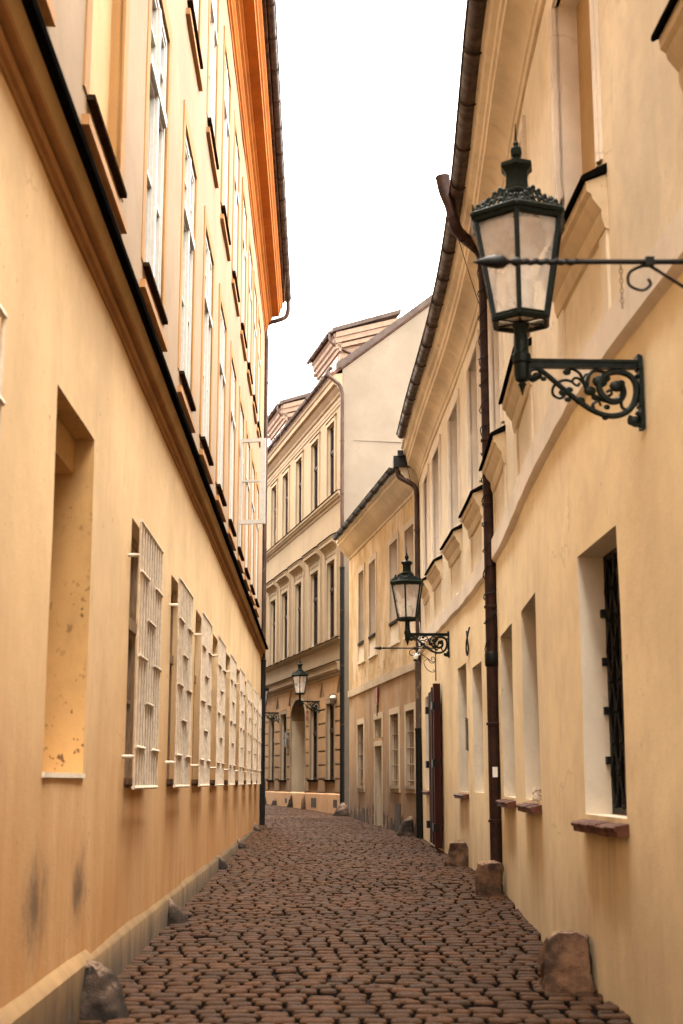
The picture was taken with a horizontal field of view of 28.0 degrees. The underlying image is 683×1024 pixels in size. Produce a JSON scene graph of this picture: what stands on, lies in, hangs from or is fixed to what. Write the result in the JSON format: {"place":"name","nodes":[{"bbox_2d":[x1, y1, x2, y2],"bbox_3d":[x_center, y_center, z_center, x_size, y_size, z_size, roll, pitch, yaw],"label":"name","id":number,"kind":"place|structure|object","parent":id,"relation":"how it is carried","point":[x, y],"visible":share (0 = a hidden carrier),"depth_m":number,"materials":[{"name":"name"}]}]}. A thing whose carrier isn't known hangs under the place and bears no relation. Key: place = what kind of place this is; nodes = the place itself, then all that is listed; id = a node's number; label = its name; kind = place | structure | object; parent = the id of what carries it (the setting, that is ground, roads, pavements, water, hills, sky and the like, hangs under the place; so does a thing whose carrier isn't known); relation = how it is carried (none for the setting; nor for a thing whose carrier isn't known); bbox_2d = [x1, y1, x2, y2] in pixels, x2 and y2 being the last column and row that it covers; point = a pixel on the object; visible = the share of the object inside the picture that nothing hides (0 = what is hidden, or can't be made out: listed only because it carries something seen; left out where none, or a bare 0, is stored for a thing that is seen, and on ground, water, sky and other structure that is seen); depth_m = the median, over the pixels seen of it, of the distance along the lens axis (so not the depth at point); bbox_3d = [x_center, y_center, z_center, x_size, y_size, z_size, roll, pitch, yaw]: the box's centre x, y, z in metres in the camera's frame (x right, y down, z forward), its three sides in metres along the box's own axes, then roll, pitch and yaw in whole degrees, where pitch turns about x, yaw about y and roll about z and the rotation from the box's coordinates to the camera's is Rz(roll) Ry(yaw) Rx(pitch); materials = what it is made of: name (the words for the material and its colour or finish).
{"place":"outdoors","nodes":[
{"label":"outdoors","id":0,"kind":"place"},
{"bbox_2d":[78,804,630,1023],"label":"street","id":1,"kind":"structure","parent":0,"point":[363,897],"depth_m":12.44,"materials":[{"name":"stone"}]},
{"bbox_2d":[268,0,466,445],"label":"sky","id":2,"kind":"structure","parent":0,"point":[370,88],"materials":[{"name":"white"}]},
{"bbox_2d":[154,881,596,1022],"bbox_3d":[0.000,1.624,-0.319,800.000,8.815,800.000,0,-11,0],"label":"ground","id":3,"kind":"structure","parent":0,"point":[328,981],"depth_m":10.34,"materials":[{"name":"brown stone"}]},
{"bbox_2d":[79,960,128,1023],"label":"guard stone","id":4,"kind":"object","parent":3,"relation":"on","point":[102,998],"visible":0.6,"depth_m":8.91,"materials":[{"name":"stone"}]},
{"bbox_2d":[0,0,290,1023],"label":"town house","id":5,"kind":"structure","parent":3,"relation":"on","point":[144,270],"depth_m":11.28,"materials":[{"name":"paint"}]},
{"bbox_2d":[0,305,7,424],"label":"window","id":6,"kind":"structure","parent":5,"relation":"in","point":[3,316],"depth_m":6.37,"materials":[{"name":"white wood"}]},
{"bbox_2d":[38,0,55,26],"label":"window","id":7,"kind":"structure","parent":5,"relation":"in","point":[47,8],"depth_m":7.79,"materials":[{"name":"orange paint"}]},
{"bbox_2d":[81,0,129,233],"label":"blind window","id":8,"kind":"structure","parent":5,"relation":"in","point":[98,19],"depth_m":10.42,"materials":[{"name":"paint"}]},
{"bbox_2d":[122,519,163,789],"bbox_3d":[-1.825,1.279,12.046,0.353,2.261,1.631,0,-11,0],"label":"window","id":9,"kind":"structure","parent":5,"relation":"in","point":[147,630],"depth_m":12.12,"materials":[{"name":"white metal"}]},
{"bbox_2d":[140,0,172,351],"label":"window","id":10,"kind":"structure","parent":5,"relation":"in","point":[157,121],"depth_m":13.40,"materials":[{"name":"white paint"}]},
{"bbox_2d":[165,576,193,787],"bbox_3d":[-1.885,1.908,15.245,0.353,2.261,1.631,0,-11,0],"label":"window","id":11,"kind":"structure","parent":5,"relation":"in","point":[181,762],"depth_m":15.21,"materials":[{"name":"white metal"}]},
{"bbox_2d":[177,100,198,432],"bbox_3d":[-1.861,-2.894,16.570,0.134,3.525,1.880,0,-11,-1],"label":"window","id":12,"kind":"structure","parent":5,"relation":"in","point":[189,201],"depth_m":16.60,"materials":[{"name":"white paint"}]},
{"bbox_2d":[186,0,202,90],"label":"window","id":13,"kind":"structure","parent":5,"relation":"in","point":[192,15],"depth_m":17.25,"materials":[{"name":"white paint"}]},
{"bbox_2d":[191,611,212,786],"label":"window","id":14,"kind":"structure","parent":5,"relation":"in","point":[203,765],"depth_m":18.09,"materials":[{"name":"white metal"}]},
{"bbox_2d":[199,206,214,483],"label":"window","id":15,"kind":"structure","parent":5,"relation":"in","point":[207,325],"depth_m":19.50,"materials":[{"name":"white paint"}]},
{"bbox_2d":[206,0,219,187],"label":"window","id":16,"kind":"structure","parent":5,"relation":"in","point":[213,22],"depth_m":20.37,"materials":[{"name":"white paint"}]},
{"bbox_2d":[210,635,225,785],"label":"window","id":17,"kind":"structure","parent":5,"relation":"in","point":[221,648],"depth_m":20.95,"materials":[{"name":"white metal"}]},
{"bbox_2d":[215,283,227,521],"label":"window","id":18,"kind":"structure","parent":5,"relation":"in","point":[222,324],"depth_m":22.47,"materials":[{"name":"white paint"}]},
{"bbox_2d":[220,26,231,260],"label":"window","id":19,"kind":"structure","parent":5,"relation":"in","point":[226,114],"depth_m":23.30,"materials":[{"name":"white paint"}]},
{"bbox_2d":[224,654,236,785],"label":"window","id":20,"kind":"structure","parent":5,"relation":"in","point":[233,664],"depth_m":23.91,"materials":[{"name":"white metal"}]},
{"bbox_2d":[227,341,236,550],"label":"window","id":21,"kind":"structure","parent":5,"relation":"in","point":[232,399],"depth_m":25.32,"materials":[{"name":"white paint"}]},
{"bbox_2d":[231,112,240,316],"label":"window","id":22,"kind":"structure","parent":5,"relation":"in","point":[236,166],"depth_m":26.16,"materials":[{"name":"white paint"}]},
{"bbox_2d":[235,668,244,784],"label":"window","id":23,"kind":"structure","parent":5,"relation":"in","point":[240,781],"depth_m":26.85,"materials":[{"name":"white metal"}]},
{"bbox_2d":[240,177,247,360],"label":"window","id":24,"kind":"structure","parent":5,"relation":"in","point":[243,221],"depth_m":28.99,"materials":[{"name":"white paint"}]},
{"bbox_2d":[244,421,250,590],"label":"window","id":25,"kind":"structure","parent":5,"relation":"in","point":[247,457],"depth_m":30.81,"materials":[{"name":"white paint"}]},
{"bbox_2d":[244,680,251,784],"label":"window","id":26,"kind":"structure","parent":5,"relation":"in","point":[249,686],"depth_m":29.73,"materials":[{"name":"white metal"}]},
{"bbox_2d":[247,229,252,395],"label":"window","id":27,"kind":"structure","parent":5,"relation":"in","point":[250,256],"depth_m":31.64,"materials":[{"name":"white paint"}]},
{"bbox_2d":[237,386,265,573],"bbox_3d":[-2.054,-0.619,28.139,0.600,3.525,1.853,3,-12,-17],"label":"window","id":28,"kind":"structure","parent":5,"relation":"in","point":[241,441],"depth_m":27.42,"materials":[{"name":"white paint"}]},
{"bbox_2d":[249,451,255,605],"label":"window","id":29,"kind":"structure","parent":5,"relation":"in","point":[252,457],"depth_m":33.33,"materials":[{"name":"white paint"}]},
{"bbox_2d":[251,689,257,784],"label":"window","id":30,"kind":"structure","parent":5,"relation":"in","point":[254,701],"depth_m":32.55,"materials":[{"name":"white metal"}]},
{"bbox_2d":[252,271,257,423],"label":"window","id":31,"kind":"structure","parent":5,"relation":"in","point":[255,298],"depth_m":34.23,"materials":[{"name":"white paint"}]},
{"bbox_2d":[254,472,259,616],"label":"window","id":32,"kind":"structure","parent":5,"relation":"in","point":[257,483],"depth_m":35.78,"materials":[{"name":"white paint"}]},
{"bbox_2d":[256,696,261,783],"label":"window","id":33,"kind":"structure","parent":5,"relation":"in","point":[259,707],"depth_m":35.36,"materials":[{"name":"white wood"}]},
{"bbox_2d":[256,305,261,447],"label":"window","id":34,"kind":"structure","parent":5,"relation":"in","point":[258,429],"depth_m":36.65,"materials":[{"name":"white paint"}]},
{"bbox_2d":[259,298,284,575],"bbox_3d":[-1.917,-2.473,37.686,0.689,8.603,0.008,0,-11,0],"label":"hanging cable","id":35,"kind":"object","parent":5,"relation":"hanging from","point":[280,432],"visible":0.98,"depth_m":37.62,"materials":[{"name":"black metal"}]},
{"bbox_2d":[167,898,188,925],"bbox_3d":[-1.804,4.205,14.416,0.436,0.305,0.426,0,-11,0],"label":"guard stone","id":36,"kind":"object","parent":3,"relation":"on","point":[176,914],"visible":0.39,"depth_m":14.27,"materials":[{"name":"stone"}]},
{"bbox_2d":[217,855,227,869],"bbox_3d":[-2.002,5.580,21.830,0.431,0.302,0.500,0,-11,0],"label":"guard stone","id":37,"kind":"object","parent":3,"relation":"on","point":[223,865],"visible":0.27,"depth_m":21.69,"materials":[{"name":"stone"}]},
{"bbox_2d":[237,838,246,848],"bbox_3d":[-2.056,6.603,27.234,0.392,0.265,0.514,0,-11,0],"label":"guard stone","id":38,"kind":"object","parent":3,"relation":"on","point":[241,844],"visible":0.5,"depth_m":27.10,"materials":[{"name":"stone"}]},
{"bbox_2d":[253,823,260,830],"bbox_3d":[-2.177,7.947,34.510,0.371,0.270,0.494,0,-11,0],"label":"guard stone","id":39,"kind":"object","parent":3,"relation":"on","point":[256,827],"visible":0.47,"depth_m":34.35,"materials":[{"name":"stone"}]},
{"bbox_2d":[287,795,292,807],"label":"guard stone","id":40,"kind":"object","parent":3,"relation":"on","point":[290,803],"visible":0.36,"depth_m":53.95,"materials":[{"name":"stone"}]},
{"bbox_2d":[301,794,305,808],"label":"guard stone","id":41,"kind":"object","parent":3,"relation":"on","point":[303,806],"visible":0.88,"depth_m":51.58,"materials":[{"name":"stone"}]},
{"bbox_2d":[333,802,348,816],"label":"guard stone","id":42,"kind":"object","parent":3,"relation":"on","point":[342,809],"visible":0.84,"depth_m":44.86,"materials":[{"name":"stone"}]},
{"bbox_2d":[265,295,431,812],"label":"town house","id":43,"kind":"structure","parent":3,"relation":"on","point":[336,448],"depth_m":51.34,"materials":[{"name":"beige paint"}]},
{"bbox_2d":[267,714,275,781],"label":"window","id":44,"kind":"structure","parent":43,"relation":"in","point":[269,723],"depth_m":59.39,"materials":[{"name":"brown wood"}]},
{"bbox_2d":[266,578,277,665],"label":"window","id":45,"kind":"structure","parent":43,"relation":"in","point":[271,586],"depth_m":60.24,"materials":[{"name":"beige paint"}]},
{"bbox_2d":[265,686,279,722],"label":"wall lantern","id":46,"kind":"object","parent":43,"relation":"attached to","point":[271,713],"depth_m":57.49,"materials":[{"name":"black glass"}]},
{"bbox_2d":[270,478,277,547],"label":"window","id":47,"kind":"structure","parent":43,"relation":"in","point":[275,483],"depth_m":61.28,"materials":[{"name":"brown wood"}]},
{"bbox_2d":[274,569,290,660],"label":"window","id":48,"kind":"structure","parent":43,"relation":"in","point":[283,579],"depth_m":57.75,"materials":[{"name":"beige paint"}]},
{"bbox_2d":[278,710,287,781],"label":"window","id":49,"kind":"structure","parent":43,"relation":"in","point":[285,711],"depth_m":56.85,"materials":[{"name":"brown wood"}]},
{"bbox_2d":[281,464,289,537],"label":"window","id":50,"kind":"structure","parent":43,"relation":"in","point":[287,470],"depth_m":58.76,"materials":[{"name":"brown wood"}]},
{"bbox_2d":[284,732,288,746],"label":"letter box","id":51,"kind":"object","parent":43,"relation":"attached to","point":[286,744],"visible":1,"depth_m":55.20,"materials":[{"name":"grey metal"}]},
{"bbox_2d":[287,558,304,654],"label":"window","id":52,"kind":"structure","parent":43,"relation":"in","point":[296,569],"depth_m":55.06,"materials":[{"name":"brown wood"}]},
{"bbox_2d":[294,449,303,525],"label":"window","id":53,"kind":"structure","parent":43,"relation":"in","point":[300,455],"depth_m":56.05,"materials":[{"name":"brown wood"}]},
{"bbox_2d":[292,661,320,712],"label":"wall lantern","id":54,"kind":"object","parent":43,"relation":"attached to","point":[299,675],"depth_m":50.03,"materials":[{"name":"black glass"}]},
{"bbox_2d":[306,703,308,721],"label":"house number","id":55,"kind":"object","parent":43,"relation":"attached to","point":[307,713],"visible":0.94,"depth_m":52.03,"materials":[{"name":"beige paint"}]},
{"bbox_2d":[301,545,321,647],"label":"window","id":56,"kind":"structure","parent":43,"relation":"in","point":[313,558],"depth_m":52.22,"materials":[{"name":"brown wood"}]},
{"bbox_2d":[307,702,318,781],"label":"window","id":57,"kind":"structure","parent":43,"relation":"in","point":[315,734],"depth_m":51.33,"materials":[{"name":"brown wood"}]},
{"bbox_2d":[311,798,315,807],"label":"cellar window","id":58,"kind":"structure","parent":43,"relation":"in","point":[313,800],"depth_m":50.24,"materials":[{"name":"grey metal"}]},
{"bbox_2d":[309,431,320,512],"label":"window","id":59,"kind":"structure","parent":43,"relation":"in","point":[316,437],"depth_m":53.24,"materials":[{"name":"brown wood"}]},
{"bbox_2d":[317,532,337,640],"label":"window","id":60,"kind":"structure","parent":43,"relation":"in","point":[328,546],"depth_m":49.60,"materials":[{"name":"brown wood"}]},
{"bbox_2d":[323,699,335,781],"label":"window","id":61,"kind":"structure","parent":43,"relation":"in","point":[332,707],"depth_m":48.69,"materials":[{"name":"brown wood"}]},
{"bbox_2d":[325,412,336,498],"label":"window","id":62,"kind":"structure","parent":43,"relation":"in","point":[333,419],"depth_m":50.55,"materials":[{"name":"brown wood"}]},
{"bbox_2d":[329,694,336,704],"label":"wall light","id":63,"kind":"object","parent":43,"relation":"attached to","point":[333,699],"visible":1,"depth_m":47.47,"materials":[{"name":"white glass"}]},
{"bbox_2d":[333,800,336,807],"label":"cellar window","id":64,"kind":"structure","parent":43,"relation":"in","point":[334,801],"depth_m":46.96,"materials":[{"name":"grey metal"}]},
{"bbox_2d":[332,450,422,838],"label":"town house","id":65,"kind":"structure","parent":3,"relation":"on","point":[377,535],"depth_m":36.80,"materials":[{"name":"paint"}]},
{"bbox_2d":[356,718,364,791],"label":"window","id":66,"kind":"structure","parent":65,"relation":"in","point":[361,721],"depth_m":41.43,"materials":[{"name":"brown wood"}]},
{"bbox_2d":[357,563,364,665],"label":"window","id":67,"kind":"structure","parent":65,"relation":"in","point":[361,651],"depth_m":41.55,"materials":[{"name":"beige paint"}]},
{"bbox_2d":[368,552,376,659],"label":"window","id":68,"kind":"structure","parent":65,"relation":"in","point":[372,652],"depth_m":39.33,"materials":[{"name":"beige paint"}]},
{"bbox_2d":[375,687,377,703],"bbox_3d":[0.974,5.087,38.065,0.036,0.438,0.433,1,-11,-7],"label":"house number","id":69,"kind":"object","parent":65,"relation":"attached to","point":[376,695],"visible":1,"depth_m":37.96,"materials":[{"name":"red metal"}]},
{"bbox_2d":[373,712,382,738],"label":"window","id":70,"kind":"structure","parent":65,"relation":"in","point":[380,715],"depth_m":37.53,"materials":[{"name":"brown wood"}]},
{"bbox_2d":[374,740,382,826],"bbox_3d":[1.025,7.450,37.518,0.050,2.360,1.592,1,-11,-7],"label":"door","id":71,"kind":"structure","parent":65,"relation":"in","point":[376,743],"depth_m":37.97,"materials":[{"name":"brown wood"}]},
{"bbox_2d":[388,531,399,646],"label":"window","id":72,"kind":"structure","parent":65,"relation":"in","point":[394,632],"depth_m":35.67,"materials":[{"name":"beige paint"}]},
{"bbox_2d":[388,706,399,792],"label":"window","id":73,"kind":"structure","parent":65,"relation":"in","point":[395,710],"depth_m":35.09,"materials":[{"name":"brown wood"}]},
{"bbox_2d":[403,516,415,639],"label":"window","id":74,"kind":"structure","parent":65,"relation":"in","point":[410,523],"depth_m":32.96,"materials":[{"name":"beige paint"}]},
{"bbox_2d":[403,702,415,792],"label":"window","id":75,"kind":"structure","parent":65,"relation":"in","point":[411,706],"depth_m":32.81,"materials":[{"name":"brown wood"}]},
{"bbox_2d":[396,816,413,836],"bbox_3d":[1.612,7.401,32.274,0.700,0.542,0.922,0,-11,0],"label":"guard stone","id":76,"kind":"object","parent":3,"relation":"on","point":[406,828],"visible":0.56,"depth_m":31.96,"materials":[{"name":"stone"}]},
{"bbox_2d":[445,840,468,866],"bbox_3d":[1.930,5.631,22.530,0.473,0.478,0.447,0,-11,0],"label":"guard stone","id":77,"kind":"object","parent":3,"relation":"on","point":[457,855],"visible":0.75,"depth_m":22.38,"materials":[{"name":"stone"}]},
{"bbox_2d":[475,860,504,897],"bbox_3d":[1.866,4.678,17.411,0.384,0.506,0.425,0,-11,0],"label":"guard stone","id":78,"kind":"object","parent":3,"relation":"on","point":[489,878],"visible":0.93,"depth_m":17.25,"materials":[{"name":"stone"}]},
{"bbox_2d":[396,0,682,1023],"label":"town house","id":79,"kind":"structure","parent":3,"relation":"on","point":[552,552],"depth_m":11.40,"materials":[{"name":"yellow paint"}]},
{"bbox_2d":[374,646,435,680],"bbox_3d":[1.290,2.918,27.896,1.270,1.020,0.072,0,-11,-1],"label":"sign rod","id":80,"kind":"object","parent":79,"relation":"attached to","point":[380,648],"visible":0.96,"depth_m":27.90,"materials":[{"name":"black metal"}]},
{"bbox_2d":[413,622,420,661],"bbox_3d":[1.728,2.982,31.591,0.194,0.921,0.122,9,-14,-38],"label":"security camera","id":81,"kind":"object","parent":79,"relation":"attached to","point":[415,657],"visible":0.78,"depth_m":31.47,"materials":[{"name":"white plastic"}]},
{"bbox_2d":[390,547,449,657],"bbox_3d":[1.405,1.673,25.479,1.084,2.069,0.600,4,-12,-19],"label":"wall lantern","id":82,"kind":"object","parent":79,"relation":"attached to","point":[407,584],"depth_m":25.28,"materials":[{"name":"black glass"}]},
{"bbox_2d":[418,464,430,631],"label":"window","id":83,"kind":"structure","parent":79,"relation":"in","point":[426,590],"depth_m":29.66,"materials":[{"name":"white paint"}]},
{"bbox_2d":[424,434,442,621],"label":"window","id":84,"kind":"structure","parent":79,"relation":"in","point":[434,573],"depth_m":27.37,"materials":[{"name":"white paint"}]},
{"bbox_2d":[425,683,441,848],"bbox_3d":[1.822,5.046,27.291,0.174,3.110,2.135,0,-11,0],"label":"door leaf","id":85,"kind":"structure","parent":79,"relation":"in","point":[433,710],"depth_m":26.44,"materials":[{"name":"paint"}]},
{"bbox_2d":[440,388,462,600],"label":"window","id":86,"kind":"structure","parent":79,"relation":"in","point":[451,548],"depth_m":24.36,"materials":[{"name":"white paint"}]},
{"bbox_2d":[453,793,468,798],"bbox_3d":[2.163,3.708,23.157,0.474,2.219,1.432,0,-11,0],"label":"window sill","id":87,"kind":"structure","parent":79,"relation":"in","point":[459,795],"depth_m":22.61,"materials":[{"name":"brown stone"}]},
{"bbox_2d":[465,718,468,750],"bbox_3d":[2.043,3.615,22.321,0.061,0.533,0.070,0,-11,0],"label":"coil spring","id":88,"kind":"object","parent":79,"relation":"attached to","point":[467,745],"visible":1,"depth_m":22.31,"materials":[{"name":"black metal"}]},
{"bbox_2d":[465,627,469,655],"bbox_3d":[2.047,2.103,22.216,0.044,0.434,0.618,0,-11,0],"label":"cable loop","id":89,"kind":"object","parent":79,"relation":"attached to","point":[467,646],"visible":1,"depth_m":22.25,"materials":[{"name":"black metal"}]},
{"bbox_2d":[459,242,478,303],"bbox_3d":[1.790,-3.495,19.593,0.351,1.224,0.111,0,-11,0],"label":"hanging cable","id":90,"kind":"object","parent":79,"relation":"hanging from","point":[469,274],"visible":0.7,"depth_m":19.62,"materials":[{"name":"black metal"}]},
{"bbox_2d":[458,330,483,575],"bbox_3d":[2.129,-0.873,21.422,0.477,3.520,2.005,0,-11,0],"label":"window","id":91,"kind":"structure","parent":79,"relation":"in","point":[471,514],"depth_m":21.19,"materials":[{"name":"white paint"}]},
{"bbox_2d":[479,254,506,533],"bbox_3d":[2.082,-1.539,18.035,0.449,3.520,2.005,0,-11,2],"label":"window","id":92,"kind":"structure","parent":79,"relation":"in","point":[493,463],"depth_m":17.62,"materials":[{"name":"white paint"}]},
{"bbox_2d":[495,799,515,807],"bbox_3d":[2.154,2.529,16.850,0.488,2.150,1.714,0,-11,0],"label":"window sill","id":93,"kind":"structure","parent":79,"relation":"in","point":[506,803],"depth_m":16.21,"materials":[{"name":"brown stone"}]},
{"bbox_2d":[498,115,534,479],"bbox_3d":[1.956,-2.195,14.698,0.447,3.520,2.004,0,-11,2],"label":"window","id":94,"kind":"structure","parent":79,"relation":"in","point":[513,403],"depth_m":14.46,"materials":[{"name":"white paint"}]},
{"bbox_2d":[516,802,541,813],"bbox_3d":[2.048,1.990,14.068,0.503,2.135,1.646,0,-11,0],"label":"window sill","id":95,"kind":"structure","parent":79,"relation":"in","point":[532,808],"depth_m":13.39,"materials":[{"name":"brown stone"}]},
{"bbox_2d":[532,787,540,800],"bbox_3d":[1.941,2.759,13.421,0.153,0.136,0.166,-10,-15,40],"label":"paper cup","id":96,"kind":"object","parent":79,"relation":"on","point":[536,792],"visible":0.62,"depth_m":13.36,"materials":[{"name":"beige paper"}]},
{"bbox_2d":[470,123,645,430],"bbox_3d":[1.331,-1.526,8.896,1.084,2.069,0.600,4,-12,-20],"label":"wall lantern","id":97,"kind":"object","parent":79,"relation":"attached to","point":[518,219],"depth_m":8.70,"materials":[{"name":"black metal"}]},
{"bbox_2d":[536,0,611,382],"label":"blind window","id":98,"kind":"structure","parent":79,"relation":"in","point":[586,231],"depth_m":10.71,"materials":[{"name":"paint"}]},
{"bbox_2d":[473,255,682,308],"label":"sign rod","id":99,"kind":"object","parent":79,"relation":"attached to","point":[497,261],"visible":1,"depth_m":6.86,"materials":[{"name":"black wrought iron"}]},
{"bbox_2d":[571,547,629,837],"bbox_3d":[1.964,1.252,9.914,0.437,2.101,1.498,0,-11,0],"label":"window","id":100,"kind":"structure","parent":79,"relation":"in","point":[611,613],"depth_m":10.33,"materials":[{"name":"black metal"}]},
{"bbox_2d":[650,0,682,91],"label":"blind window","id":101,"kind":"structure","parent":79,"relation":"in","point":[669,28],"depth_m":7.72,"materials":[{"name":"paint"}]},
{"bbox_2d":[538,930,595,999],"bbox_3d":[1.653,3.333,10.104,0.419,0.477,0.530,0,-11,0],"label":"guard stone","id":102,"kind":"object","parent":3,"relation":"on","point":[565,961],"visible":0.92,"depth_m":9.96,"materials":[{"name":"stone"}]}
]}

